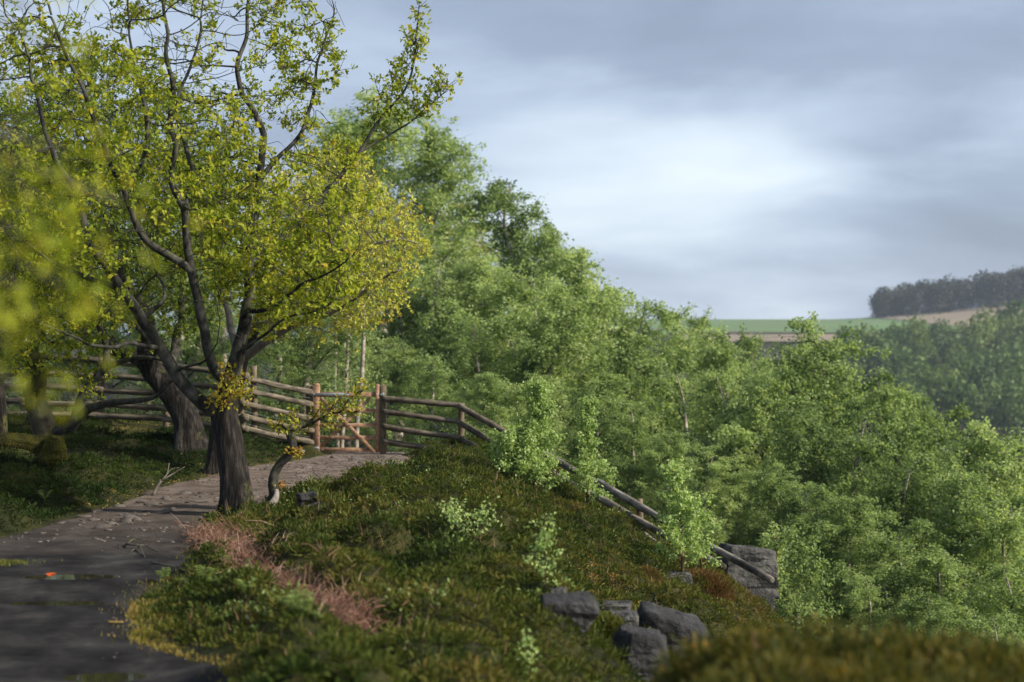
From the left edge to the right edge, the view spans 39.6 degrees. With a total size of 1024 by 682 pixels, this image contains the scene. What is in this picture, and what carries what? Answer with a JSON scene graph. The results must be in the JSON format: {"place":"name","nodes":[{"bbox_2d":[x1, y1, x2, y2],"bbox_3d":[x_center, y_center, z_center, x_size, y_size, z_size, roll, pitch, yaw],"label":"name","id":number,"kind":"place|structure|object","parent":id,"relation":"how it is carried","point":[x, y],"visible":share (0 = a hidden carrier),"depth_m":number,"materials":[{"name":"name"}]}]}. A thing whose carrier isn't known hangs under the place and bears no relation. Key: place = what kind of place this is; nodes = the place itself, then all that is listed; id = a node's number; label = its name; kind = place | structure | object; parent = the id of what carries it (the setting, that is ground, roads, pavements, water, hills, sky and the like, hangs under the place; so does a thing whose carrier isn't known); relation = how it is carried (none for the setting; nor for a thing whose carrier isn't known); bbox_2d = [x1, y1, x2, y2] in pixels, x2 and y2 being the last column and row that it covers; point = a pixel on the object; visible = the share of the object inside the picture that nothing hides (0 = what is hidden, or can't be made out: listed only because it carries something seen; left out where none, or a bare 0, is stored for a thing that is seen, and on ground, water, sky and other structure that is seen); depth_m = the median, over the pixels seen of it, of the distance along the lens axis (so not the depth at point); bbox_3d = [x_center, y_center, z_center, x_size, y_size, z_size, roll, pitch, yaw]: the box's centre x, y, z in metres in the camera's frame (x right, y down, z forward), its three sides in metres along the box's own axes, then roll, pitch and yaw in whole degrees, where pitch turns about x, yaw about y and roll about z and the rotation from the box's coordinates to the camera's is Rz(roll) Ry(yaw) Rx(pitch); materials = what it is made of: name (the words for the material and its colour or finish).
{"place":"outdoors","nodes":[
{"label":"outdoors","id":0,"kind":"place"},
{"bbox_2d":[0,452,410,681],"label":"path","id":1,"kind":"structure","parent":0,"point":[38,643],"depth_m":9.52,"materials":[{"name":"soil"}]},
{"bbox_2d":[64,673,145,681],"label":"puddle","id":2,"kind":"object","parent":1,"relation":"on","point":[106,677],"visible":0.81,"depth_m":6.80,"materials":[{"name":"black liquid"}]},
{"bbox_2d":[0,318,1023,681],"bbox_3d":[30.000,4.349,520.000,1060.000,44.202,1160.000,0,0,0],"label":"ground","id":3,"kind":"structure","parent":0,"point":[374,544],"depth_m":10.51,"materials":[{"name":"green plant"}]},
{"bbox_2d":[0,89,108,432],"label":"oak tree","id":4,"kind":"object","parent":3,"relation":"on","point":[3,419],"visible":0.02,"depth_m":16.99,"materials":[{"name":"green plant"}]},
{"bbox_2d":[12,315,129,409],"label":"birch tree","id":5,"kind":"object","parent":3,"relation":"on","point":[65,394],"visible":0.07,"depth_m":36.80,"materials":[{"name":"green plant"}]},
{"bbox_2d":[0,163,172,467],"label":"oak tree","id":6,"kind":"object","parent":3,"relation":"on","point":[45,442],"visible":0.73,"depth_m":15.17,"materials":[{"name":"green plant"}]},
{"bbox_2d":[0,0,202,420],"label":"oak","id":7,"kind":"object","parent":3,"relation":"on","point":[57,173],"visible":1,"depth_m":2.08,"materials":[{"name":"green plant"}]},
{"bbox_2d":[69,171,174,409],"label":"birch tree","id":8,"kind":"object","parent":3,"relation":"on","point":[116,335],"visible":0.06,"depth_m":30.89,"materials":[{"name":"green plant"}]},
{"bbox_2d":[0,44,256,453],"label":"oak tree","id":9,"kind":"object","parent":3,"relation":"on","point":[189,430],"visible":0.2,"depth_m":18.92,"materials":[{"name":"green plant"}]},
{"bbox_2d":[0,410,304,532],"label":"heather","id":10,"kind":"object","parent":3,"relation":"on","point":[11,463],"visible":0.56,"depth_m":15.51,"materials":[{"name":"green plant"}]},
{"bbox_2d":[4,354,314,453],"bbox_3d":[-5.819,0.980,21.247,5.585,1.691,1.445,0,0,0],"label":"rail fence","id":11,"kind":"object","parent":3,"relation":"on","point":[253,417],"visible":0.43,"depth_m":21.10,"materials":[{"name":"brown wood"}]},
{"bbox_2d":[128,190,255,395],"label":"birch tree","id":12,"kind":"object","parent":3,"relation":"on","point":[194,351],"visible":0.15,"depth_m":30.00,"materials":[{"name":"green plant"}]},
{"bbox_2d":[157,271,268,408],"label":"birch tree","id":13,"kind":"object","parent":3,"relation":"on","point":[225,333],"visible":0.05,"depth_m":35.81,"materials":[{"name":"green plant"}]},
{"bbox_2d":[0,0,462,514],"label":"oak tree","id":14,"kind":"object","parent":3,"relation":"on","point":[236,490],"visible":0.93,"depth_m":12.75,"materials":[{"name":"green plant"}]},
{"bbox_2d":[213,298,335,431],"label":"birch tree","id":15,"kind":"object","parent":3,"relation":"on","point":[281,348],"visible":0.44,"depth_m":29.00,"materials":[{"name":"green plant"}]},
{"bbox_2d":[172,508,412,634],"bbox_3d":[-1.603,1.409,9.335,0.754,0.468,5.191,0,0,-21],"label":"dead bracken","id":16,"kind":"object","parent":3,"relation":"on","point":[242,554],"visible":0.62,"depth_m":8.64,"materials":[{"name":"brown plant"}]},
{"bbox_2d":[306,384,312,438],"bbox_3d":[-3.125,1.278,21.950,0.105,1.228,0.105,0,0,0],"label":"fence post","id":17,"kind":"object","parent":3,"relation":"on","point":[308,409],"visible":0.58,"depth_m":21.90,"materials":[{"name":"brown wood"}]},
{"bbox_2d":[310,383,379,452],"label":"wooden gate","id":18,"kind":"structure","parent":17,"relation":"attached to","point":[317,394],"depth_m":21.88,"materials":[{"name":"brown wood"}]},
{"bbox_2d":[203,139,433,474],"bbox_3d":[-2.335,-0.367,17.375,2.382,4.103,3.302,0,0,-38],"label":"oak tree","id":19,"kind":"object","parent":3,"relation":"on","point":[253,350],"visible":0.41,"depth_m":16.94,"materials":[{"name":"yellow plant"}]},
{"bbox_2d":[254,654,382,681],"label":"heather","id":20,"kind":"object","parent":3,"relation":"on","point":[304,662],"visible":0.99,"depth_m":5.42,"materials":[{"name":"green plant"}]},
{"bbox_2d":[265,375,373,506],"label":"young oak","id":21,"kind":"object","parent":3,"relation":"on","point":[274,488],"visible":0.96,"depth_m":13.22,"materials":[{"name":"green plant"}]},
{"bbox_2d":[260,266,380,446],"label":"birch tree","id":22,"kind":"object","parent":3,"relation":"on","point":[312,342],"visible":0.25,"depth_m":29.75,"materials":[{"name":"green plant"}]},
{"bbox_2d":[288,288,410,447],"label":"birch tree","id":23,"kind":"object","parent":3,"relation":"on","point":[369,351],"visible":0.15,"depth_m":36.01,"materials":[{"name":"green plant"}]},
{"bbox_2d":[312,230,392,447],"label":"birch tree","id":24,"kind":"object","parent":3,"relation":"on","point":[361,373],"visible":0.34,"depth_m":29.82,"materials":[{"name":"green plant"}]},
{"bbox_2d":[313,239,398,447],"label":"bare birch","id":25,"kind":"object","parent":3,"relation":"on","point":[346,373],"visible":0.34,"depth_m":30.99,"materials":[{"name":"green plant"}]},
{"bbox_2d":[5,390,713,556],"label":"undergrowth","id":26,"kind":"object","parent":3,"relation":"on","point":[114,410],"visible":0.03,"depth_m":22.97,"materials":[{"name":"green plant"}]},
{"bbox_2d":[253,84,481,451],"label":"birch tree","id":27,"kind":"object","parent":3,"relation":"on","point":[351,128],"visible":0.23,"depth_m":46.02,"materials":[{"name":"green plant"}]},
{"bbox_2d":[274,102,465,435],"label":"birch tree","id":28,"kind":"object","parent":3,"relation":"on","point":[320,143],"visible":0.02,"depth_m":48.84,"materials":[{"name":"green plant"}]},
{"bbox_2d":[349,261,447,450],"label":"birch tree","id":29,"kind":"object","parent":3,"relation":"on","point":[395,377],"visible":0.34,"depth_m":39.87,"materials":[{"name":"green plant"}]},
{"bbox_2d":[359,342,446,451],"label":"birch tree","id":30,"kind":"object","parent":3,"relation":"on","point":[398,355],"visible":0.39,"depth_m":33.01,"materials":[{"name":"green plant"}]},
{"bbox_2d":[175,445,681,681],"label":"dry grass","id":31,"kind":"structure","parent":3,"relation":"on","point":[419,578],"depth_m":9.81,"materials":[{"name":"plant"}]},
{"bbox_2d":[358,120,511,436],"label":"birch tree","id":32,"kind":"object","parent":3,"relation":"on","point":[451,146],"visible":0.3,"depth_m":47.52,"materials":[{"name":"green plant"}]},
{"bbox_2d":[386,353,483,452],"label":"birch tree","id":33,"kind":"object","parent":3,"relation":"on","point":[448,411],"visible":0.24,"depth_m":28.01,"materials":[{"name":"green plant"}]},
{"bbox_2d":[387,245,518,451],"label":"birch tree","id":34,"kind":"object","parent":3,"relation":"on","point":[428,261],"visible":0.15,"depth_m":39.45,"materials":[{"name":"green plant"}]},
{"bbox_2d":[427,496,501,538],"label":"birch sapling","id":35,"kind":"object","parent":3,"relation":"on","point":[452,517],"visible":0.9,"depth_m":10.23,"materials":[{"name":"green plant"}]},
{"bbox_2d":[137,435,816,681],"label":"heather","id":36,"kind":"object","parent":3,"relation":"on","point":[355,643],"visible":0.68,"depth_m":9.16,"materials":[{"name":"green plant"}]},
{"bbox_2d":[387,253,571,423],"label":"birch tree","id":37,"kind":"object","parent":3,"relation":"on","point":[482,268],"visible":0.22,"depth_m":38.50,"materials":[{"name":"green plant"}]},
{"bbox_2d":[442,371,526,444],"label":"birch tree","id":38,"kind":"object","parent":3,"relation":"on","point":[487,387],"visible":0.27,"depth_m":27.44,"materials":[{"name":"green plant"}]},
{"bbox_2d":[413,317,564,442],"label":"birch tree","id":39,"kind":"object","parent":3,"relation":"on","point":[477,348],"visible":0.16,"depth_m":32.95,"materials":[{"name":"green plant"}]},
{"bbox_2d":[216,448,782,666],"bbox_3d":[0.317,2.477,13.477,5.188,2.636,14.806,0,0,7],"label":"bilberry","id":40,"kind":"object","parent":3,"relation":"on","point":[382,584],"visible":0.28,"depth_m":8.14,"materials":[{"name":"green plant"}]},
{"bbox_2d":[415,175,589,415],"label":"birch tree","id":41,"kind":"object","parent":3,"relation":"on","point":[494,205],"visible":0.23,"depth_m":42.18,"materials":[{"name":"green plant"}]},
{"bbox_2d":[459,371,571,457],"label":"birch tree","id":42,"kind":"object","parent":3,"relation":"on","point":[498,415],"visible":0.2,"depth_m":27.03,"materials":[{"name":"green plant"}]},
{"bbox_2d":[483,424,551,482],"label":"birch sapling","id":43,"kind":"object","parent":3,"relation":"on","point":[505,443],"visible":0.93,"depth_m":15.91,"materials":[{"name":"green plant"}]},
{"bbox_2d":[431,244,609,447],"bbox_3d":[0.481,2.437,35.683,5.134,9.755,6.785,0,0,6],"label":"birch tree","id":44,"kind":"object","parent":3,"relation":"on","point":[513,285],"visible":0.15,"depth_m":35.39,"materials":[{"name":"green plant"}]},
{"bbox_2d":[495,376,570,491],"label":"birch sapling","id":45,"kind":"object","parent":3,"relation":"on","point":[538,407],"visible":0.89,"depth_m":16.03,"materials":[{"name":"green plant"}]},
{"bbox_2d":[522,512,570,589],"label":"birch sapling","id":46,"kind":"object","parent":3,"relation":"on","point":[541,537],"visible":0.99,"depth_m":8.55,"materials":[{"name":"green plant"}]},
{"bbox_2d":[516,215,606,386],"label":"birch tree","id":47,"kind":"object","parent":3,"relation":"on","point":[547,238],"visible":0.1,"depth_m":40.73,"materials":[{"name":"green plant"}]},
{"bbox_2d":[540,591,599,632],"bbox_3d":[0.315,1.505,7.929,0.326,0.204,0.232,7,5,-6],"label":"boulder","id":48,"kind":"object","parent":3,"relation":"on","point":[581,608],"visible":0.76,"depth_m":7.83,"materials":[{"name":"grey stone"}]},
{"bbox_2d":[472,275,672,505],"bbox_3d":[1.199,3.183,33.337,5.161,9.431,5.095,0,0,-9],"label":"birch tree","id":49,"kind":"object","parent":3,"relation":"on","point":[551,320],"visible":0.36,"depth_m":33.10,"materials":[{"name":"green plant"}]},
{"bbox_2d":[381,396,774,583],"bbox_3d":[0.906,2.121,19.655,1.148,2.561,7.256,0,0,-44],"label":"rail fence","id":50,"kind":"object","parent":3,"relation":"on","point":[639,506],"visible":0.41,"depth_m":21.42,"materials":[{"name":"brown wood"}]},
{"bbox_2d":[501,245,667,443],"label":"birch tree","id":51,"kind":"object","parent":3,"relation":"on","point":[578,281],"visible":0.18,"depth_m":37.49,"materials":[{"name":"green plant"}]},
{"bbox_2d":[567,394,609,503],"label":"birch sapling","id":52,"kind":"object","parent":3,"relation":"on","point":[588,428],"visible":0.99,"depth_m":17.43,"materials":[{"name":"green plant"}]},
{"bbox_2d":[538,377,651,518],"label":"birch tree","id":53,"kind":"object","parent":3,"relation":"on","point":[609,416],"visible":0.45,"depth_m":25.72,"materials":[{"name":"green plant"}]},
{"bbox_2d":[567,401,674,522],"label":"birch tree","id":54,"kind":"object","parent":3,"relation":"on","point":[635,427],"visible":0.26,"depth_m":25.71,"materials":[{"name":"green plant"}]},
{"bbox_2d":[552,333,723,523],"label":"birch tree","id":55,"kind":"object","parent":3,"relation":"on","point":[628,383],"visible":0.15,"depth_m":33.95,"materials":[{"name":"green plant"}]},
{"bbox_2d":[609,624,667,681],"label":"boulder","id":56,"kind":"object","parent":3,"relation":"on","point":[646,645],"visible":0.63,"depth_m":8.20,"materials":[{"name":"grey stone"}]},
{"bbox_2d":[589,284,688,442],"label":"birch tree","id":57,"kind":"object","parent":3,"relation":"on","point":[634,315],"visible":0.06,"depth_m":42.01,"materials":[{"name":"green plant"}]},
{"bbox_2d":[598,296,714,431],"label":"birch tree","id":58,"kind":"object","parent":3,"relation":"on","point":[664,316],"visible":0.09,"depth_m":41.54,"materials":[{"name":"green plant"}]},
{"bbox_2d":[613,431,723,553],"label":"birch tree","id":59,"kind":"object","parent":3,"relation":"on","point":[665,451],"visible":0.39,"depth_m":25.02,"materials":[{"name":"green plant"}]},
{"bbox_2d":[637,601,709,659],"bbox_3d":[1.143,2.205,10.303,0.713,0.513,0.476,9,1,6],"label":"boulder","id":60,"kind":"object","parent":3,"relation":"on","point":[666,621],"visible":0.23,"depth_m":10.16,"materials":[{"name":"grey stone"}]},
{"bbox_2d":[601,340,751,506],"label":"birch tree","id":61,"kind":"object","parent":3,"relation":"on","point":[680,384],"visible":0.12,"depth_m":35.05,"materials":[{"name":"green plant"}]},
{"bbox_2d":[648,453,712,571],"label":"birch sapling","id":62,"kind":"object","parent":3,"relation":"on","point":[673,476],"visible":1,"depth_m":13.95,"materials":[{"name":"green plant"}]},
{"bbox_2d":[604,302,766,480],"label":"birch tree","id":63,"kind":"object","parent":3,"relation":"on","point":[714,333],"visible":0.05,"depth_m":43.56,"materials":[{"name":"green plant"}]},
{"bbox_2d":[679,493,722,570],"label":"birch sapling","id":64,"kind":"object","parent":3,"relation":"on","point":[706,535],"visible":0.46,"depth_m":14.96,"materials":[{"name":"green plant"}]},
{"bbox_2d":[631,367,774,542],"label":"birch tree","id":65,"kind":"object","parent":3,"relation":"on","point":[715,382],"visible":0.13,"depth_m":31.97,"materials":[{"name":"green plant"}]},
{"bbox_2d":[679,567,736,606],"bbox_3d":[1.863,2.524,14.242,0.762,0.578,0.717,0,0,0],"label":"heather bush","id":66,"kind":"object","parent":3,"relation":"on","point":[720,584],"visible":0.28,"depth_m":14.10,"materials":[{"name":"brown plant"}]},
{"bbox_2d":[683,328,759,541],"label":"birch tree","id":67,"kind":"object","parent":3,"relation":"on","point":[723,355],"visible":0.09,"depth_m":37.84,"materials":[{"name":"green plant"}]},
{"bbox_2d":[677,443,779,553],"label":"birch tree","id":68,"kind":"object","parent":3,"relation":"on","point":[730,500],"visible":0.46,"depth_m":24.32,"materials":[{"name":"green plant"}]},
{"bbox_2d":[716,543,778,609],"bbox_3d":[2.896,3.598,18.009,0.927,2.088,0.631,0,0,-11],"label":"rock outcrop","id":69,"kind":"object","parent":3,"relation":"on","point":[763,559],"visible":0.28,"depth_m":17.77,"materials":[{"name":"grey stone"}]},
{"bbox_2d":[732,323,767,407],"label":"birch tree","id":70,"kind":"object","parent":3,"relation":"on","point":[752,344],"visible":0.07,"depth_m":42.06,"materials":[{"name":"green plant"}]},
{"bbox_2d":[656,378,844,611],"bbox_3d":[5.440,5.508,30.095,4.508,9.462,4.216,0,0,-5],"label":"birch tree","id":71,"kind":"object","parent":3,"relation":"on","point":[742,431],"visible":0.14,"depth_m":29.95,"materials":[{"name":"green plant"}]},
{"bbox_2d":[708,460,835,611],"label":"birch tree","id":72,"kind":"object","parent":3,"relation":"on","point":[767,490],"visible":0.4,"depth_m":24.27,"materials":[{"name":"green plant"}]},
{"bbox_2d":[756,518,812,616],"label":"birch sapling","id":73,"kind":"object","parent":3,"relation":"on","point":[779,549],"visible":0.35,"depth_m":20.29,"materials":[{"name":"green plant"}]},
{"bbox_2d":[726,389,877,622],"bbox_3d":[5.606,5.149,27.663,3.932,8.450,3.982,0,0,-25],"label":"birch tree","id":74,"kind":"object","parent":3,"relation":"on","point":[798,428],"visible":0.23,"depth_m":27.34,"materials":[{"name":"green plant"}]},
{"bbox_2d":[697,311,913,623],"bbox_3d":[6.594,5.319,31.135,5.585,11.956,5.514,0,0,-37],"label":"birch tree","id":75,"kind":"object","parent":3,"relation":"on","point":[826,391],"visible":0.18,"depth_m":30.91,"materials":[{"name":"green plant"}]},
{"bbox_2d":[751,482,861,658],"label":"birch tree","id":76,"kind":"object","parent":3,"relation":"on","point":[811,488],"visible":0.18,"depth_m":23.79,"materials":[{"name":"green plant"}]},
{"bbox_2d":[748,339,873,613],"bbox_3d":[6.908,5.747,33.075,4.370,11.579,4.673,0,0,-8],"label":"birch tree","id":77,"kind":"object","parent":3,"relation":"on","point":[838,422],"visible":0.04,"depth_m":32.47,"materials":[{"name":"green plant"}]},
{"bbox_2d":[775,523,848,659],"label":"birch sapling","id":78,"kind":"object","parent":3,"relation":"on","point":[802,566],"visible":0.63,"depth_m":18.14,"materials":[{"name":"green plant"}]},
{"bbox_2d":[644,610,1023,681],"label":"gorse bush","id":79,"kind":"object","parent":3,"relation":"on","point":[789,658],"visible":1,"depth_m":4.12,"materials":[{"name":"green plant"}]},
{"bbox_2d":[796,494,935,645],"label":"birch tree","id":80,"kind":"object","parent":3,"relation":"on","point":[842,548],"visible":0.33,"depth_m":23.50,"materials":[{"name":"green plant"}]},
{"bbox_2d":[824,572,934,655],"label":"birch tree","id":81,"kind":"object","parent":3,"relation":"on","point":[869,592],"visible":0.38,"depth_m":21.47,"materials":[{"name":"green plant"}]},
{"bbox_2d":[777,392,991,622],"bbox_3d":[6.979,5.182,26.977,5.091,8.398,3.853,0,0,-8],"label":"birch tree","id":82,"kind":"object","parent":3,"relation":"on","point":[886,443],"visible":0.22,"depth_m":26.61,"materials":[{"name":"green plant"}]},
{"bbox_2d":[824,367,946,622],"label":"birch tree","id":83,"kind":"object","parent":3,"relation":"on","point":[890,400],"visible":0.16,"depth_m":31.90,"materials":[{"name":"green plant"}]},
{"bbox_2d":[824,516,978,647],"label":"birch tree","id":84,"kind":"object","parent":3,"relation":"on","point":[877,542],"visible":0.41,"depth_m":22.72,"materials":[{"name":"green plant"}]},
{"bbox_2d":[882,343,929,382],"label":"hillside tree","id":85,"kind":"object","parent":3,"relation":"on","point":[899,362],"visible":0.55,"depth_m":286.90,"materials":[{"name":"green plant"}]},
{"bbox_2d":[848,390,975,487],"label":"birch tree","id":86,"kind":"object","parent":3,"relation":"on","point":[929,414],"visible":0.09,"depth_m":32.56,"materials":[{"name":"green plant"}]},
{"bbox_2d":[830,448,1000,632],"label":"birch tree","id":87,"kind":"object","parent":3,"relation":"on","point":[891,504],"visible":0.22,"depth_m":25.79,"materials":[{"name":"green plant"}]},
{"bbox_2d":[882,587,976,665],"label":"birch tree","id":88,"kind":"object","parent":3,"relation":"on","point":[943,621],"visible":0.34,"depth_m":21.05,"materials":[{"name":"green plant"}]},
{"bbox_2d":[865,486,1023,656],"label":"birch tree","id":89,"kind":"object","parent":3,"relation":"on","point":[1014,525],"visible":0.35,"depth_m":24.20,"materials":[{"name":"green plant"}]},
{"bbox_2d":[872,469,1023,634],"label":"birch tree","id":90,"kind":"object","parent":3,"relation":"on","point":[963,498],"visible":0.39,"depth_m":24.73,"materials":[{"name":"green plant"}]},
{"bbox_2d":[894,543,1022,656],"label":"birch tree","id":91,"kind":"object","parent":3,"relation":"on","point":[937,562],"visible":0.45,"depth_m":22.50,"materials":[{"name":"green plant"}]},
{"bbox_2d":[936,374,986,441],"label":"hillside tree","id":92,"kind":"object","parent":3,"relation":"on","point":[969,399],"visible":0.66,"depth_m":234.69,"materials":[{"name":"green plant"}]},
{"bbox_2d":[910,416,1023,642],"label":"birch tree","id":93,"kind":"object","parent":3,"relation":"on","point":[999,458],"visible":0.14,"depth_m":27.00,"materials":[{"name":"green plant"}]},
{"bbox_2d":[919,426,1023,643],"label":"birch tree","id":94,"kind":"object","parent":3,"relation":"on","point":[977,448],"visible":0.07,"depth_m":27.49,"materials":[{"name":"green plant"}]},
{"bbox_2d":[927,612,1023,666],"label":"birch tree","id":95,"kind":"object","parent":3,"relation":"on","point":[999,621],"visible":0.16,"depth_m":20.47,"materials":[{"name":"green plant"}]},
{"bbox_2d":[964,305,999,352],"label":"hillside tree","id":96,"kind":"object","parent":3,"relation":"on","point":[988,325],"visible":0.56,"depth_m":341.98,"materials":[{"name":"green plant"}]},
{"bbox_2d":[951,561,1023,658],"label":"birch tree","id":97,"kind":"object","parent":3,"relation":"on","point":[998,573],"visible":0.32,"depth_m":22.49,"materials":[{"name":"green plant"}]},
{"bbox_2d":[981,381,1023,437],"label":"hillside tree","id":98,"kind":"object","parent":3,"relation":"on","point":[1007,410],"visible":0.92,"depth_m":231.50,"materials":[{"name":"green plant"}]},
{"bbox_2d":[0,0,1023,334],"label":"sky","id":99,"kind":"structure","parent":0,"point":[740,159],"materials":[{"name":"grey"}]},
{"bbox_2d":[587,318,960,331],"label":"field","id":100,"kind":"structure","parent":0,"point":[767,325],"depth_m":522.61,"materials":[{"name":"green plant"}]},
{"bbox_2d":[868,304,1022,326],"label":"field","id":101,"kind":"structure","parent":0,"point":[953,316],"depth_m":569.27,"materials":[{"name":"beige soil"}]},
{"bbox_2d":[866,265,1023,318],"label":"distant wood","id":102,"kind":"object","parent":101,"relation":"on","point":[987,290],"visible":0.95,"depth_m":600.02,"materials":[{"name":"green plant"}]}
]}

